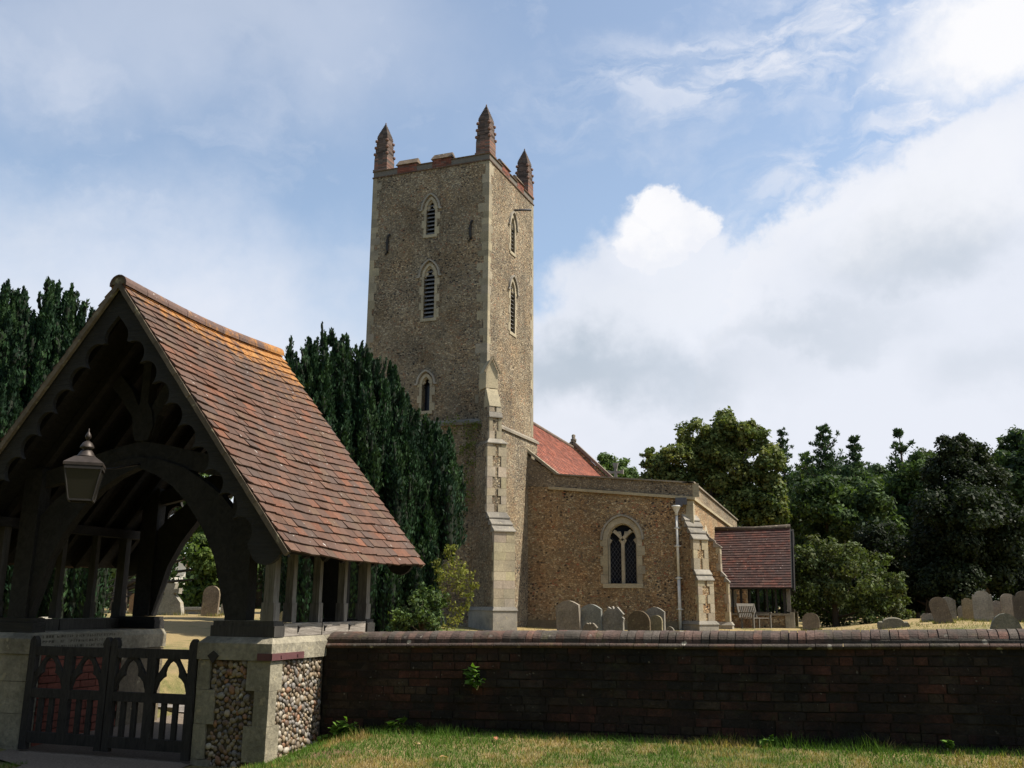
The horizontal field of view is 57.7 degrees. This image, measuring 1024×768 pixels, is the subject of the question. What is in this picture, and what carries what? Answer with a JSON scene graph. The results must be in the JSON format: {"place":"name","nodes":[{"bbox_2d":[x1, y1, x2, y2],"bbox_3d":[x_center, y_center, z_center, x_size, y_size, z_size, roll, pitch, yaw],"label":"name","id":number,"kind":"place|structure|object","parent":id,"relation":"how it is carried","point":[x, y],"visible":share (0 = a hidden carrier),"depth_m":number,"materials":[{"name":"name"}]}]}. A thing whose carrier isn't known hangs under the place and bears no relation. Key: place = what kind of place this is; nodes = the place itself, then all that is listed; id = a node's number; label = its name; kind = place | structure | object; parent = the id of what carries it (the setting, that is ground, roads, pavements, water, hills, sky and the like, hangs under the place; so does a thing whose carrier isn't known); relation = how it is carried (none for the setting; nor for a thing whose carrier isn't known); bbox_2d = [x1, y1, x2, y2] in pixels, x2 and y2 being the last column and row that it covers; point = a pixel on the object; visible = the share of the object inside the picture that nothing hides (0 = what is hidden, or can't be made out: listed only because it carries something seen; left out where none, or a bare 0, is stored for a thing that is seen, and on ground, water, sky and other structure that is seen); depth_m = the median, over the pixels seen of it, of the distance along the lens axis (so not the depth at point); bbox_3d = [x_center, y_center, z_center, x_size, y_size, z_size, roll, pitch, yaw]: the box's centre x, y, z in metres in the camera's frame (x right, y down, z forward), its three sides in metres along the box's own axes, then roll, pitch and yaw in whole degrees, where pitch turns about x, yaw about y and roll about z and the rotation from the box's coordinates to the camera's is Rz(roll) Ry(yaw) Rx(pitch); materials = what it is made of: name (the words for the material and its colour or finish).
{"place":"outdoors","nodes":[
{"label":"outdoors","id":0,"kind":"place"},
{"bbox_2d":[0,713,190,767],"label":"path","id":1,"kind":"structure","parent":0,"point":[51,756],"depth_m":8.70,"materials":[{"name":"beige concrete"}]},
{"bbox_2d":[158,703,183,713],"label":"pavement","id":2,"kind":"structure","parent":0,"point":[181,708],"depth_m":11.49,"materials":[{"name":"grey concrete"}]},
{"bbox_2d":[0,607,1023,767],"bbox_3d":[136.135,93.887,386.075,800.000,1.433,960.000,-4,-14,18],"label":"ground","id":3,"kind":"structure","parent":0,"point":[183,631],"depth_m":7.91,"materials":[{"name":"green plant"}]},
{"bbox_2d":[0,276,112,618],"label":"irish yew","id":4,"kind":"object","parent":3,"relation":"on","point":[33,347],"visible":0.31,"depth_m":21.62,"materials":[{"name":"green plant"}]},
{"bbox_2d":[105,568,115,608],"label":"broadleaf tree","id":5,"kind":"object","parent":3,"relation":"on","point":[113,570],"visible":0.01,"depth_m":48.18,"materials":[{"name":"green plant"}]},
{"bbox_2d":[105,568,135,606],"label":"broadleaf tree","id":6,"kind":"object","parent":3,"relation":"on","point":[112,588],"visible":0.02,"depth_m":51.28,"materials":[{"name":"green plant"}]},
{"bbox_2d":[128,594,133,613],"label":"headstone","id":7,"kind":"object","parent":3,"relation":"on","point":[131,601],"visible":0.27,"depth_m":30.96,"materials":[{"name":"stone"}]},
{"bbox_2d":[105,570,189,604],"bbox_3d":[-14.785,8.217,36.613,3.720,1.908,1.993,0,-13,0],"label":"broadleaf tree","id":8,"kind":"object","parent":3,"relation":"on","point":[174,574],"visible":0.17,"depth_m":36.26,"materials":[{"name":"green plant"}]},
{"bbox_2d":[111,549,192,606],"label":"broadleaf tree","id":9,"kind":"object","parent":3,"relation":"on","point":[184,562],"depth_m":58.83,"materials":[{"name":"green plant"}]},
{"bbox_2d":[156,583,183,614],"bbox_3d":[-10.616,6.805,28.839,0.974,1.212,0.180,-3,-14,13],"label":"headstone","id":10,"kind":"object","parent":3,"relation":"on","point":[171,601],"visible":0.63,"depth_m":28.77,"materials":[{"name":"grey stone"}]},
{"bbox_2d":[170,555,188,583],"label":"house","id":11,"kind":"structure","parent":3,"relation":"on","point":[181,566],"depth_m":69.44,"materials":[{"name":"white paint"}]},
{"bbox_2d":[109,473,258,610],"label":"broadleaf tree","id":12,"kind":"object","parent":3,"relation":"on","point":[203,565],"visible":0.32,"depth_m":40.18,"materials":[{"name":"green plant"}]},
{"bbox_2d":[184,607,220,613],"bbox_3d":[-10.473,7.682,31.090,1.182,0.422,0.920,-4,-14,18],"label":"chest tomb","id":13,"kind":"object","parent":3,"relation":"on","point":[193,610],"visible":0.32,"depth_m":30.71,"materials":[{"name":"stone"}]},
{"bbox_2d":[200,586,220,616],"bbox_3d":[-8.820,6.479,27.174,0.509,1.132,0.140,1,-13,-1],"label":"headstone","id":14,"kind":"object","parent":3,"relation":"on","point":[211,599],"visible":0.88,"depth_m":27.14,"materials":[{"name":"stone"}]},
{"bbox_2d":[0,274,424,766],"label":"lychgate","id":15,"kind":"object","parent":3,"relation":"on","point":[174,400],"visible":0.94,"depth_m":9.37,"materials":[{"name":"stone"}]},
{"bbox_2d":[63,428,139,502],"bbox_3d":[-3.930,0.823,8.862,0.408,0.673,1.144,1,-13,-3],"label":"lantern","id":16,"kind":"object","parent":15,"relation":"attached to","point":[85,468],"visible":1,"depth_m":8.36,"materials":[{"name":"metal"}]},
{"bbox_2d":[191,559,264,608],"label":"broadleaf tree","id":17,"kind":"object","parent":3,"relation":"on","point":[259,593],"visible":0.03,"depth_m":56.16,"materials":[{"name":"green plant"}]},
{"bbox_2d":[259,335,294,620],"bbox_3d":[-6.434,2.749,26.204,0.897,8.953,2.023,6,-14,-22],"label":"irish yew","id":18,"kind":"object","parent":3,"relation":"on","point":[289,356],"visible":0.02,"depth_m":27.59,"materials":[{"name":"green plant"}]},
{"bbox_2d":[279,611,287,622],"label":"headstone","id":19,"kind":"object","parent":3,"relation":"on","point":[280,616],"visible":0.15,"depth_m":16.22,"materials":[{"name":"stone"}]},
{"bbox_2d":[317,734,327,741],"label":"weed","id":20,"kind":"object","parent":3,"relation":"on","point":[323,736],"visible":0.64,"depth_m":8.90,"materials":[{"name":"green plant"}]},
{"bbox_2d":[328,716,348,737],"bbox_3d":[-1.612,3.276,8.821,0.270,0.238,0.142,-1,-13,4],"label":"weed","id":21,"kind":"object","parent":3,"relation":"on","point":[335,730],"visible":0.83,"depth_m":8.83,"materials":[{"name":"green plant"}]},
{"bbox_2d":[346,722,358,736],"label":"weed","id":22,"kind":"object","parent":3,"relation":"on","point":[353,727],"visible":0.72,"depth_m":8.80,"materials":[{"name":"green plant"}]},
{"bbox_2d":[279,321,467,631],"bbox_3d":[-3.500,2.631,23.484,4.905,9.298,3.368,2,-13,-6],"label":"irish yew","id":23,"kind":"object","parent":3,"relation":"on","point":[403,458],"visible":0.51,"depth_m":23.58,"materials":[{"name":"green plant"}]},
{"bbox_2d":[385,716,406,729],"bbox_3d":[-1.080,3.186,8.677,0.219,0.186,0.115,0,-13,3],"label":"weed","id":24,"kind":"object","parent":3,"relation":"on","point":[400,721],"visible":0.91,"depth_m":8.68,"materials":[{"name":"green plant"}]},
{"bbox_2d":[415,723,422,730],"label":"weed","id":25,"kind":"object","parent":3,"relation":"on","point":[419,727],"visible":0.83,"depth_m":8.62,"materials":[{"name":"green plant"}]},
{"bbox_2d":[387,581,450,631],"bbox_3d":[-2.050,5.200,20.683,1.469,1.624,1.016,3,-14,-12],"label":"bay shrub","id":26,"kind":"object","parent":3,"relation":"on","point":[417,613],"visible":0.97,"depth_m":20.61,"materials":[{"name":"green plant"}]},
{"bbox_2d":[428,544,479,630],"bbox_3d":[-1.520,5.069,22.051,1.133,2.499,1.327,10,-17,-36],"label":"climbing shrub","id":27,"kind":"object","parent":3,"relation":"on","point":[466,607],"visible":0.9,"depth_m":22.00,"materials":[{"name":"green plant"}]},
{"bbox_2d":[555,600,581,629],"bbox_3d":[1.633,6.866,26.658,0.806,1.278,0.130,-6,-15,26],"label":"headstone","id":28,"kind":"object","parent":3,"relation":"on","point":[568,615],"visible":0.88,"depth_m":26.65,"materials":[{"name":"stone"}]},
{"bbox_2d":[366,104,798,630],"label":"church","id":29,"kind":"structure","parent":3,"relation":"on","point":[552,521],"depth_m":35.39,"materials":[{"name":"stone"}]},
{"bbox_2d":[414,370,436,414],"bbox_3d":[-3.192,0.315,34.758,0.918,1.698,0.336,-4,-14,18],"label":"window","id":30,"kind":"structure","parent":29,"relation":"in","point":[429,390],"depth_m":34.77,"materials":[{"name":"stone"}]},
{"bbox_2d":[416,259,441,321],"bbox_3d":[-3.148,-3.582,35.679,1.038,2.507,0.338,-4,-14,18],"label":"window","id":31,"kind":"structure","parent":29,"relation":"in","point":[431,276],"depth_m":35.67,"materials":[{"name":"stone"}]},
{"bbox_2d":[419,193,441,238],"bbox_3d":[-3.148,-6.571,36.398,0.958,1.856,0.337,-4,-14,18],"label":"window","id":32,"kind":"structure","parent":29,"relation":"in","point":[433,229],"depth_m":36.39,"materials":[{"name":"stone"}]},
{"bbox_2d":[428,413,481,504],"bbox_3d":[-2.027,2.770,33.339,2.204,3.742,0.100,-4,-14,18],"label":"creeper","id":33,"kind":"object","parent":29,"relation":"attached to","point":[467,444],"visible":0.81,"depth_m":33.35,"materials":[{"name":"green plant"}]},
{"bbox_2d":[508,211,518,257],"bbox_3d":[-0.026,-6.088,37.589,0.279,1.906,0.967,-5,-15,23],"label":"window","id":34,"kind":"structure","parent":29,"relation":"in","point":[512,221],"depth_m":37.70,"materials":[{"name":"stone"}]},
{"bbox_2d":[508,275,519,337],"bbox_3d":[-0.029,-3.122,36.920,0.279,2.527,1.037,-5,-15,23],"label":"window","id":35,"kind":"structure","parent":29,"relation":"in","point":[513,289],"depth_m":36.95,"materials":[{"name":"stone"}]},
{"bbox_2d":[600,514,644,587],"bbox_3d":[4.146,6.240,34.742,1.692,2.715,0.342,-4,-14,18],"label":"window","id":36,"kind":"structure","parent":29,"relation":"in","point":[624,540],"depth_m":34.79,"materials":[{"name":"stone"}]},
{"bbox_2d":[583,623,597,630],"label":"headstone","id":37,"kind":"object","parent":3,"relation":"on","point":[590,626],"visible":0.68,"depth_m":25.18,"materials":[{"name":"stone"}]},
{"bbox_2d":[580,604,602,630],"bbox_3d":[2.258,6.879,26.534,0.655,1.155,0.120,-6,-15,26],"label":"headstone","id":38,"kind":"object","parent":3,"relation":"on","point":[591,613],"visible":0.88,"depth_m":26.53,"materials":[{"name":"stone"}]},
{"bbox_2d":[184,542,999,616],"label":"wood","id":39,"kind":"object","parent":3,"relation":"on","point":[188,575],"visible":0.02,"depth_m":80.65,"materials":[{"name":"green plant"}]},
{"bbox_2d":[602,606,624,630],"bbox_3d":[2.887,6.862,26.314,0.639,1.108,0.120,-6,-15,26],"label":"headstone","id":40,"kind":"object","parent":3,"relation":"on","point":[613,618],"visible":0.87,"depth_m":26.31,"materials":[{"name":"stone"}]},
{"bbox_2d":[597,452,638,477],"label":"broadleaf tree","id":41,"kind":"object","parent":3,"relation":"on","point":[606,461],"visible":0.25,"depth_m":83.63,"materials":[{"name":"green plant"}]},
{"bbox_2d":[627,611,650,630],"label":"headstone","id":42,"kind":"object","parent":3,"relation":"on","point":[638,620],"visible":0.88,"depth_m":25.48,"materials":[{"name":"stone"}]},
{"bbox_2d":[645,607,665,629],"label":"headstone","id":43,"kind":"object","parent":3,"relation":"on","point":[651,611],"visible":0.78,"depth_m":26.73,"materials":[{"name":"stone"}]},
{"bbox_2d":[650,615,662,630],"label":"headstone","id":44,"kind":"object","parent":3,"relation":"on","point":[656,622],"visible":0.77,"depth_m":25.61,"materials":[{"name":"stone"}]},
{"bbox_2d":[666,626,674,630],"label":"headstone","id":45,"kind":"object","parent":3,"relation":"on","point":[670,628],"visible":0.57,"depth_m":27.11,"materials":[{"name":"stone"}]},
{"bbox_2d":[321,629,1023,750],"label":"brick wall","id":46,"kind":"structure","parent":3,"relation":"on","point":[933,688],"depth_m":8.03,"materials":[{"name":"brown brick"}]},
{"bbox_2d":[463,663,485,689],"bbox_3d":[-0.354,2.708,8.602,0.255,0.258,0.134,-4,-14,18],"label":"weed","id":47,"kind":"object","parent":46,"relation":"attached to","point":[469,674],"depth_m":8.60,"materials":[{"name":"green plant"}]},
{"bbox_2d":[638,406,792,526],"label":"lime tree","id":48,"kind":"object","parent":3,"relation":"on","point":[722,470],"visible":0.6,"depth_m":54.73,"materials":[{"name":"green plant"}]},
{"bbox_2d":[735,603,771,628],"bbox_3d":[9.355,8.995,35.947,1.260,0.980,0.826,13,-18,-42],"label":"garden bench","id":49,"kind":"object","parent":3,"relation":"on","point":[753,612],"visible":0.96,"depth_m":36.05,"materials":[{"name":"grey wood"}]},
{"bbox_2d":[757,734,780,745],"bbox_3d":[2.103,2.935,7.622,0.173,0.130,0.125,7,-15,-25],"label":"weed","id":50,"kind":"object","parent":3,"relation":"on","point":[772,740],"visible":0.88,"depth_m":7.62,"materials":[{"name":"green plant"}]},
{"bbox_2d":[753,427,801,612],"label":"pine tree","id":51,"kind":"object","parent":3,"relation":"on","point":[781,440],"visible":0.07,"depth_m":69.13,"materials":[{"name":"green plant"}]},
{"bbox_2d":[768,451,825,617],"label":"pine tree","id":52,"kind":"object","parent":3,"relation":"on","point":[803,466],"visible":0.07,"depth_m":66.82,"materials":[{"name":"green plant"}]},
{"bbox_2d":[802,613,819,630],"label":"headstone","id":53,"kind":"object","parent":3,"relation":"on","point":[810,621],"visible":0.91,"depth_m":33.32,"materials":[{"name":"stone"}]},
{"bbox_2d":[791,423,850,614],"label":"pine tree","id":54,"kind":"object","parent":3,"relation":"on","point":[827,463],"visible":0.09,"depth_m":62.81,"materials":[{"name":"green plant"}]},
{"bbox_2d":[787,465,908,614],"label":"broadleaf tree","id":55,"kind":"object","parent":3,"relation":"on","point":[834,505],"visible":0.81,"depth_m":54.78,"materials":[{"name":"green plant"}]},
{"bbox_2d":[786,460,912,496],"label":"broadleaf tree","id":56,"kind":"object","parent":3,"relation":"on","point":[880,470],"visible":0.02,"depth_m":71.49,"materials":[{"name":"green plant"}]},
{"bbox_2d":[786,533,915,626],"bbox_3d":[13.534,8.140,38.018,5.122,4.123,3.848,-9,-16,33],"label":"flowering shrub","id":57,"kind":"object","parent":3,"relation":"on","point":[876,589],"visible":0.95,"depth_m":37.40,"materials":[{"name":"green plant"}]},
{"bbox_2d":[839,435,876,613],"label":"pine tree","id":58,"kind":"object","parent":3,"relation":"on","point":[853,455],"visible":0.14,"depth_m":58.50,"materials":[{"name":"green plant"}]},
{"bbox_2d":[877,617,909,628],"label":"headstone","id":59,"kind":"object","parent":3,"relation":"on","point":[890,622],"visible":0.93,"depth_m":27.97,"materials":[{"name":"stone"}]},
{"bbox_2d":[879,448,940,618],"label":"broadleaf tree","id":60,"kind":"object","parent":3,"relation":"on","point":[900,489],"visible":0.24,"depth_m":56.34,"materials":[{"name":"green plant"}]},
{"bbox_2d":[883,428,948,617],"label":"pine tree","id":61,"kind":"object","parent":3,"relation":"on","point":[901,449],"visible":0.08,"depth_m":59.43,"materials":[{"name":"green plant"}]},
{"bbox_2d":[905,446,934,460],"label":"broadleaf tree","id":62,"kind":"object","parent":3,"relation":"on","point":[929,451],"visible":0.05,"depth_m":72.26,"materials":[{"name":"green plant"}]},
{"bbox_2d":[825,519,1023,616],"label":"yew tree","id":63,"kind":"object","parent":3,"relation":"on","point":[868,538],"visible":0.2,"depth_m":44.68,"materials":[{"name":"green plant"}]},
{"bbox_2d":[921,613,932,621],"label":"headstone","id":64,"kind":"object","parent":3,"relation":"on","point":[927,616],"visible":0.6,"depth_m":31.25,"materials":[{"name":"stone"}]},
{"bbox_2d":[929,597,953,623],"bbox_3d":[13.200,7.097,28.497,0.700,1.107,0.120,-4,-14,18],"label":"headstone","id":65,"kind":"object","parent":3,"relation":"on","point":[939,609],"visible":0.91,"depth_m":28.49,"materials":[{"name":"stone"}]},
{"bbox_2d":[940,739,954,750],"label":"weed","id":66,"kind":"object","parent":3,"relation":"on","point":[950,744],"visible":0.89,"depth_m":7.20,"materials":[{"name":"green plant"}]},
{"bbox_2d":[943,597,956,619],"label":"headstone","id":67,"kind":"object","parent":3,"relation":"on","point":[951,603],"visible":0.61,"depth_m":31.09,"materials":[{"name":"stone"}]},
{"bbox_2d":[895,432,1023,615],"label":"broadleaf tree","id":68,"kind":"object","parent":3,"relation":"on","point":[968,528],"visible":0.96,"depth_m":40.63,"materials":[{"name":"green plant"}]},
{"bbox_2d":[957,606,962,618],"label":"headstone","id":69,"kind":"object","parent":3,"relation":"on","point":[959,611],"visible":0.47,"depth_m":31.85,"materials":[{"name":"stone"}]},
{"bbox_2d":[961,598,973,620],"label":"headstone","id":70,"kind":"object","parent":3,"relation":"on","point":[967,608],"visible":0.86,"depth_m":31.36,"materials":[{"name":"stone"}]},
{"bbox_2d":[972,591,993,621],"bbox_3d":[15.180,7.283,29.940,0.574,1.219,0.140,-4,-14,18],"label":"headstone","id":71,"kind":"object","parent":3,"relation":"on","point":[982,603],"visible":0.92,"depth_m":29.91,"materials":[{"name":"stone"}]},
{"bbox_2d":[993,600,1001,616],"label":"headstone","id":72,"kind":"object","parent":3,"relation":"on","point":[996,607],"visible":0.39,"depth_m":30.64,"materials":[{"name":"stone"}]},
{"bbox_2d":[990,613,1021,628],"bbox_3d":[9.037,4.671,16.958,0.893,0.950,0.120,-3,-14,16],"label":"headstone","id":73,"kind":"object","parent":3,"relation":"on","point":[1004,621],"visible":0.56,"depth_m":16.98,"materials":[{"name":"stone"}]},
{"bbox_2d":[1000,594,1013,615],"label":"headstone","id":74,"kind":"object","parent":3,"relation":"on","point":[1006,603],"visible":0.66,"depth_m":30.14,"materials":[{"name":"stone"}]},
{"bbox_2d":[991,424,1023,533],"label":"broadleaf tree","id":75,"kind":"object","parent":3,"relation":"on","point":[1009,455],"visible":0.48,"depth_m":44.73,"materials":[{"name":"green plant"}]},
{"bbox_2d":[1012,591,1023,621],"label":"headstone","id":76,"kind":"object","parent":3,"relation":"on","point":[1018,603],"visible":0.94,"depth_m":28.72,"materials":[{"name":"stone"}]},
{"bbox_2d":[0,0,1023,568],"label":"sky","id":77,"kind":"structure","parent":0,"point":[797,216],"materials":[{"name":"blue"}]},
{"bbox_2d":[126,611,1023,631],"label":"grass","id":78,"kind":"structure","parent":0,"point":[919,625],"depth_m":28.57,"materials":[{"name":"green plant"}]}
]}

